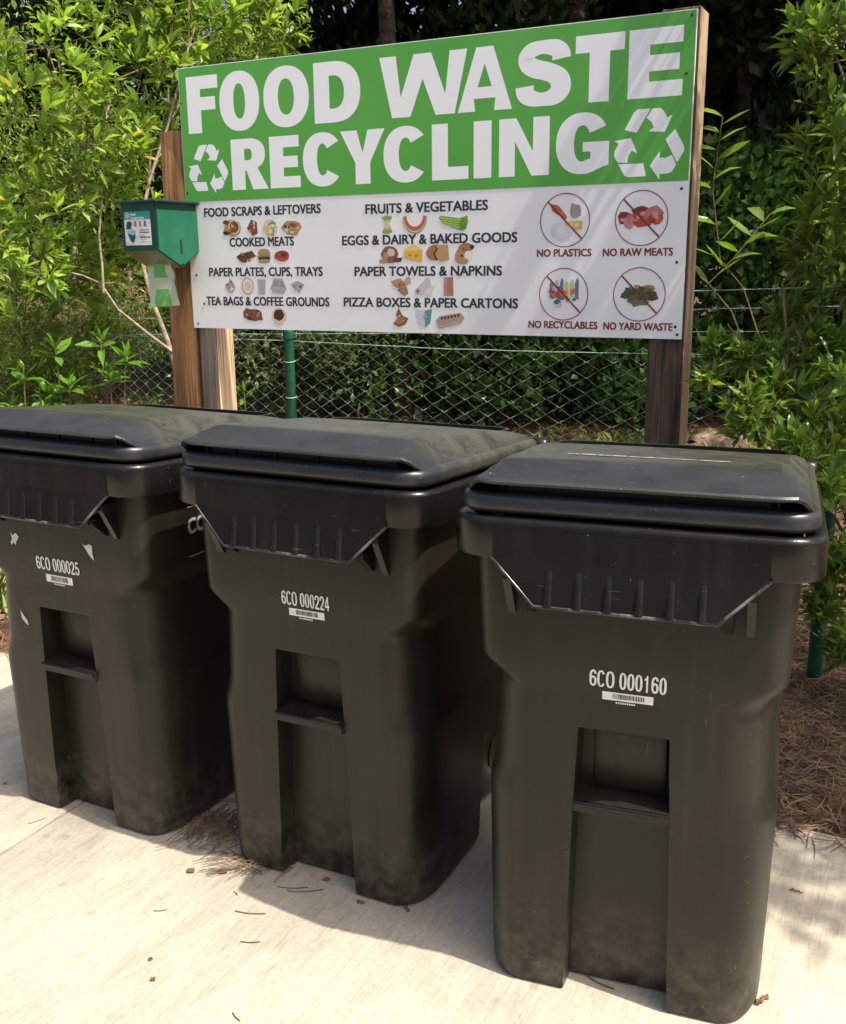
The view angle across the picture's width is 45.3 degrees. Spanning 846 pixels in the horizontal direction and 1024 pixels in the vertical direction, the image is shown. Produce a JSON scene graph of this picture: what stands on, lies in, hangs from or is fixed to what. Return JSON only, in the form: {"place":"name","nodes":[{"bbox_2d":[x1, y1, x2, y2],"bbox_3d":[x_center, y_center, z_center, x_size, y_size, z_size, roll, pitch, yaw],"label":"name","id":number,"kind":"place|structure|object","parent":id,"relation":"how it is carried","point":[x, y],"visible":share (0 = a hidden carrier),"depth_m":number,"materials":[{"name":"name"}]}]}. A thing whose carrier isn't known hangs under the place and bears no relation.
{"place":"outdoors","nodes":[
{"label":"outdoors","id":0,"kind":"place"},
{"bbox_2d":[0,653,845,1023],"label":"pavement","id":1,"kind":"structure","parent":0,"point":[90,893],"depth_m":2.30,"materials":[{"name":"concrete"}]},
{"bbox_2d":[0,404,282,834],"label":"wheelie bin","id":2,"kind":"object","parent":1,"relation":"on","point":[119,644],"visible":0.81,"depth_m":2.65,"materials":[{"name":"black plastic"}]},
{"bbox_2d":[186,868,194,871],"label":"fallen leaf","id":3,"kind":"object","parent":1,"relation":"on","point":[190,870],"visible":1,"depth_m":2.57,"materials":[{"name":"brown plant"}]},
{"bbox_2d":[156,798,241,860],"bbox_3d":[-0.518,0.856,2.750,0.363,0.028,0.328,-1,14,0],"label":"needle clump","id":4,"kind":"object","parent":1,"relation":"on","point":[216,832],"visible":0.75,"depth_m":2.74,"materials":[{"name":"brown plant"}]},
{"bbox_2d":[192,839,295,882],"bbox_3d":[-0.424,0.892,2.604,0.327,0.018,0.187,2,14,9],"label":"needle clump","id":5,"kind":"object","parent":1,"relation":"on","point":[241,861],"visible":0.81,"depth_m":2.58,"materials":[{"name":"brown plant"}]},
{"bbox_2d":[235,910,265,913],"bbox_3d":[-0.409,0.948,2.400,0.076,0.002,0.008,1,14,8],"label":"pine needle","id":6,"kind":"object","parent":1,"relation":"on","point":[250,913],"visible":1,"depth_m":2.40,"materials":[{"name":"brown plant"}]},
{"bbox_2d":[287,889,322,891],"bbox_3d":[-0.288,0.927,2.482,0.090,0.002,0.009,-1,14,-3],"label":"pine needle","id":7,"kind":"object","parent":1,"relation":"on","point":[304,891],"visible":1,"depth_m":2.48,"materials":[{"name":"brown plant"}]},
{"bbox_2d":[177,417,549,904],"bbox_3d":[-0.109,0.296,2.676,0.672,1.132,0.882,6,15,26],"label":"wheelie bin","id":8,"kind":"object","parent":1,"relation":"on","point":[343,569],"visible":0.88,"depth_m":2.34,"materials":[{"name":"black plastic"}]},
{"bbox_2d":[404,905,409,911],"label":"twig","id":9,"kind":"object","parent":1,"relation":"on","point":[406,908],"visible":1,"depth_m":2.40,"materials":[{"name":"brown wood"}]},
{"bbox_2d":[0,651,845,858],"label":"pine straw","id":10,"kind":"object","parent":1,"relation":"on","point":[792,829],"visible":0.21,"depth_m":2.70,"materials":[{"name":"brown plant"}]},
{"bbox_2d":[583,973,613,988],"bbox_3d":[0.369,0.999,2.163,0.086,0.003,0.009,12,19,41],"label":"pine needle","id":11,"kind":"object","parent":1,"relation":"on","point":[598,982],"visible":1,"depth_m":2.15,"materials":[{"name":"brown plant"}]},
{"bbox_2d":[457,440,828,1022],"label":"wheelie bin","id":12,"kind":"object","parent":1,"relation":"on","point":[640,602],"visible":1,"depth_m":1.93,"materials":[{"name":"plastic"}]},
{"bbox_2d":[755,994,768,1005],"bbox_3d":[0.701,1.009,2.099,0.045,0.009,0.016,-10,17,-34],"label":"dead leaf","id":13,"kind":"object","parent":1,"relation":"on","point":[760,1000],"visible":0.99,"depth_m":2.09,"materials":[{"name":"brown plant"}]},
{"bbox_2d":[0,262,845,837],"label":"ground","id":14,"kind":"structure","parent":0,"point":[160,376],"depth_m":9.95,"materials":[{"name":"brown soil"}]},
{"bbox_2d":[0,569,8,616],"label":"ground weeds","id":15,"kind":"object","parent":14,"relation":"on","point":[3,602],"depth_m":4.82,"materials":[{"name":"green plant"}]},
{"bbox_2d":[0,591,8,645],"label":"pine straw","id":16,"kind":"object","parent":14,"relation":"on","point":[1,623],"depth_m":4.41,"materials":[{"name":"plant"}]},
{"bbox_2d":[0,360,48,406],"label":"broadleaf seedling","id":17,"kind":"object","parent":14,"relation":"on","point":[18,374],"visible":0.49,"depth_m":5.70,"materials":[{"name":"green plant"}]},
{"bbox_2d":[0,0,56,62],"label":"woodland tree","id":18,"kind":"object","parent":14,"relation":"on","point":[33,19],"visible":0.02,"depth_m":13.16,"materials":[{"name":"green plant"}]},
{"bbox_2d":[28,330,90,405],"bbox_3d":[-2.111,-0.407,5.973,0.396,1.327,0.298,-1,14,0],"label":"broadleaf seedling","id":19,"kind":"object","parent":14,"relation":"on","point":[69,381],"visible":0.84,"depth_m":5.89,"materials":[{"name":"green plant"}]},
{"bbox_2d":[0,0,180,345],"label":"woodland tree","id":20,"kind":"object","parent":14,"relation":"on","point":[30,61],"visible":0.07,"depth_m":11.11,"materials":[{"name":"green plant"}]},
{"bbox_2d":[0,0,181,403],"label":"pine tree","id":21,"kind":"object","parent":14,"relation":"on","point":[115,389],"visible":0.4,"depth_m":10.12,"materials":[{"name":"brown plant"}]},
{"bbox_2d":[75,326,150,404],"bbox_3d":[-1.795,-0.426,5.993,0.399,1.339,0.314,-1,14,0],"label":"broadleaf seedling","id":22,"kind":"object","parent":14,"relation":"on","point":[108,373],"visible":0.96,"depth_m":5.85,"materials":[{"name":"green plant"}]},
{"bbox_2d":[0,0,291,405],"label":"fine leaved shrub","id":23,"kind":"object","parent":14,"relation":"on","point":[103,315],"visible":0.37,"depth_m":7.27,"materials":[{"name":"green plant"}]},
{"bbox_2d":[145,394,157,403],"bbox_3d":[-1.472,-0.139,5.526,0.116,1.016,0.136,-8,16,-26],"label":"broadleaf seedling","id":24,"kind":"object","parent":14,"relation":"on","point":[152,400],"visible":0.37,"depth_m":5.41,"materials":[{"name":"green plant"}]},
{"bbox_2d":[0,0,314,405],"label":"broadleaf shrub","id":25,"kind":"object","parent":14,"relation":"on","point":[143,44],"visible":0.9,"depth_m":5.79,"materials":[{"name":"green plant"}]},
{"bbox_2d":[160,130,203,407],"bbox_3d":[-1.192,-0.767,5.266,0.208,2.270,0.132,6,16,26],"label":"wooden post","id":26,"kind":"object","parent":14,"relation":"on","point":[187,365],"visible":0.39,"depth_m":5.15,"materials":[{"name":"brown wood"}]},
{"bbox_2d":[113,199,199,267],"bbox_3d":[-1.265,-1.337,4.893,0.255,0.308,0.342,6,16,26],"label":"bag dispenser","id":27,"kind":"object","parent":26,"relation":"attached to","point":[159,231],"visible":1,"depth_m":4.79,"materials":[{"name":"green paint"}]},
{"bbox_2d":[147,263,179,307],"bbox_3d":[-1.268,-1.110,4.938,0.172,0.225,0.045,5,15,21],"label":"compost bag","id":28,"kind":"object","parent":27,"relation":"hanging from","point":[162,287],"visible":0.96,"depth_m":4.94,"materials":[{"name":"green"}]},
{"bbox_2d":[1,0,362,353],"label":"woodland tree","id":29,"kind":"object","parent":14,"relation":"on","point":[322,26],"visible":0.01,"depth_m":13.41,"materials":[{"name":"green plant"}]},
{"bbox_2d":[46,0,442,381],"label":"woodland tree","id":30,"kind":"object","parent":14,"relation":"on","point":[347,33],"visible":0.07,"depth_m":10.98,"materials":[{"name":"green plant"}]},
{"bbox_2d":[236,381,257,410],"bbox_3d":[-1.011,-0.242,5.720,0.140,1.022,0.164,8,16,30],"label":"broadleaf seedling","id":31,"kind":"object","parent":14,"relation":"on","point":[242,400],"visible":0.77,"depth_m":5.60,"materials":[{"name":"green plant"}]},
{"bbox_2d":[125,261,404,418],"bbox_3d":[-1.439,-1.756,9.100,2.837,2.420,1.966,-1,14,0],"label":"pale leaved shrub","id":32,"kind":"object","parent":14,"relation":"on","point":[252,348],"visible":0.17,"depth_m":8.98,"materials":[{"name":"green plant"}]},
{"bbox_2d":[277,0,497,54],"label":"woodland tree","id":33,"kind":"object","parent":14,"relation":"on","point":[340,16],"visible":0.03,"depth_m":12.68,"materials":[{"name":"green plant"}]},
{"bbox_2d":[378,0,414,420],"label":"canopy tree","id":34,"kind":"object","parent":14,"relation":"on","point":[387,28],"visible":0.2,"depth_m":9.79,"materials":[{"name":"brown plant"}]},
{"bbox_2d":[413,405,421,421],"bbox_3d":[-0.117,-0.960,10.227,0.320,0.314,0.473,5,15,22],"label":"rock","id":35,"kind":"object","parent":14,"relation":"on","point":[417,410],"visible":0.16,"depth_m":10.02,"materials":[{"name":"grey stone"}]},
{"bbox_2d":[0,396,844,662],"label":"fallen leaves","id":36,"kind":"object","parent":14,"relation":"on","point":[451,418],"visible":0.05,"depth_m":9.95,"materials":[{"name":"brown plant"}]},
{"bbox_2d":[0,286,845,679],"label":"chain link fence","id":37,"kind":"object","parent":14,"relation":"on","point":[814,662],"visible":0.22,"depth_m":5.22,"materials":[{"name":"metal"}]},
{"bbox_2d":[178,6,708,444],"bbox_3d":[-0.021,-0.776,4.660,2.450,2.555,0.161,6,16,26],"label":"information sign","id":38,"kind":"object","parent":14,"relation":"on","point":[540,181],"visible":1,"depth_m":4.32,"materials":[{"name":"white plastic"}]},
{"bbox_2d":[304,0,603,355],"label":"woodland tree","id":39,"kind":"object","parent":14,"relation":"on","point":[502,13],"visible":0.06,"depth_m":9.57,"materials":[{"name":"green plant"}]},
{"bbox_2d":[512,0,588,412],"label":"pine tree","id":40,"kind":"object","parent":14,"relation":"on","point":[577,13],"visible":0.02,"depth_m":10.21,"materials":[{"name":"green plant"}]},
{"bbox_2d":[266,123,845,433],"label":"ivy thicket","id":41,"kind":"object","parent":14,"relation":"on","point":[759,183],"visible":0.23,"depth_m":9.55,"materials":[{"name":"green plant"}]},
{"bbox_2d":[355,0,817,228],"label":"woodland tree","id":42,"kind":"object","parent":14,"relation":"on","point":[612,9],"visible":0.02,"depth_m":11.96,"materials":[{"name":"green plant"}]},
{"bbox_2d":[491,422,842,476],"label":"ground weeds","id":43,"kind":"object","parent":14,"relation":"on","point":[597,427],"visible":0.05,"depth_m":9.23,"materials":[{"name":"green plant"}]},
{"bbox_2d":[531,0,844,272],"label":"woodland tree","id":44,"kind":"object","parent":14,"relation":"on","point":[783,80],"visible":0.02,"depth_m":12.49,"materials":[{"name":"green plant"}]},
{"bbox_2d":[687,442,702,445],"bbox_3d":[2.399,-0.539,8.894,0.223,0.150,0.145,3,14,15],"label":"rock","id":45,"kind":"object","parent":14,"relation":"on","point":[696,444],"visible":0.16,"depth_m":8.88,"materials":[{"name":"beige stone"}]},
{"bbox_2d":[688,427,725,445],"bbox_3d":[2.593,-0.640,9.196,0.366,0.258,0.318,12,19,41],"label":"rock","id":46,"kind":"object","parent":14,"relation":"on","point":[708,437],"visible":0.47,"depth_m":9.10,"materials":[{"name":"beige stone"}]},
{"bbox_2d":[601,0,845,328],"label":"woodland tree","id":47,"kind":"object","parent":14,"relation":"on","point":[721,79],"visible":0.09,"depth_m":10.87,"materials":[{"name":"green plant"}]},
{"bbox_2d":[697,108,759,340],"bbox_3d":[1.436,-0.624,4.558,0.606,2.256,0.098,2,14,11],"label":"leafy sapling","id":48,"kind":"object","parent":14,"relation":"on","point":[732,149],"visible":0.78,"depth_m":4.37,"materials":[{"name":"green plant"}]},
{"bbox_2d":[714,435,748,447],"bbox_3d":[2.727,-0.576,8.960,0.289,0.222,0.358,2,14,9],"label":"rock","id":49,"kind":"object","parent":14,"relation":"on","point":[741,443],"visible":0.36,"depth_m":8.82,"materials":[{"name":"beige stone"}]},
{"bbox_2d":[695,206,794,423],"bbox_3d":[1.454,-0.442,4.670,0.485,1.851,0.179,-1,14,0],"label":"leafy sapling","id":50,"kind":"object","parent":14,"relation":"on","point":[758,212],"visible":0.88,"depth_m":4.46,"materials":[{"name":"green plant"}]},
{"bbox_2d":[657,0,845,394],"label":"woodland tree","id":51,"kind":"object","parent":14,"relation":"on","point":[749,70],"visible":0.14,"depth_m":10.16,"materials":[{"name":"green plant"}]},
{"bbox_2d":[680,0,845,673],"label":"glossy shrub","id":52,"kind":"object","parent":14,"relation":"on","point":[777,370],"visible":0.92,"depth_m":3.72,"materials":[{"name":"green plant"}]},
{"bbox_2d":[759,0,843,324],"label":"woodland tree","id":53,"kind":"object","parent":14,"relation":"on","point":[833,1],"visible":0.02,"depth_m":9.81,"materials":[{"name":"green plant"}]},
{"bbox_2d":[776,583,845,837],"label":"pine straw","id":54,"kind":"object","parent":14,"relation":"on","point":[815,754],"visible":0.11,"depth_m":3.33,"materials":[{"name":"brown plant"}]},
{"bbox_2d":[4,0,844,268],"label":"sky","id":55,"kind":"structure","parent":0,"point":[413,9],"materials":[{"name":"white"}]}
]}

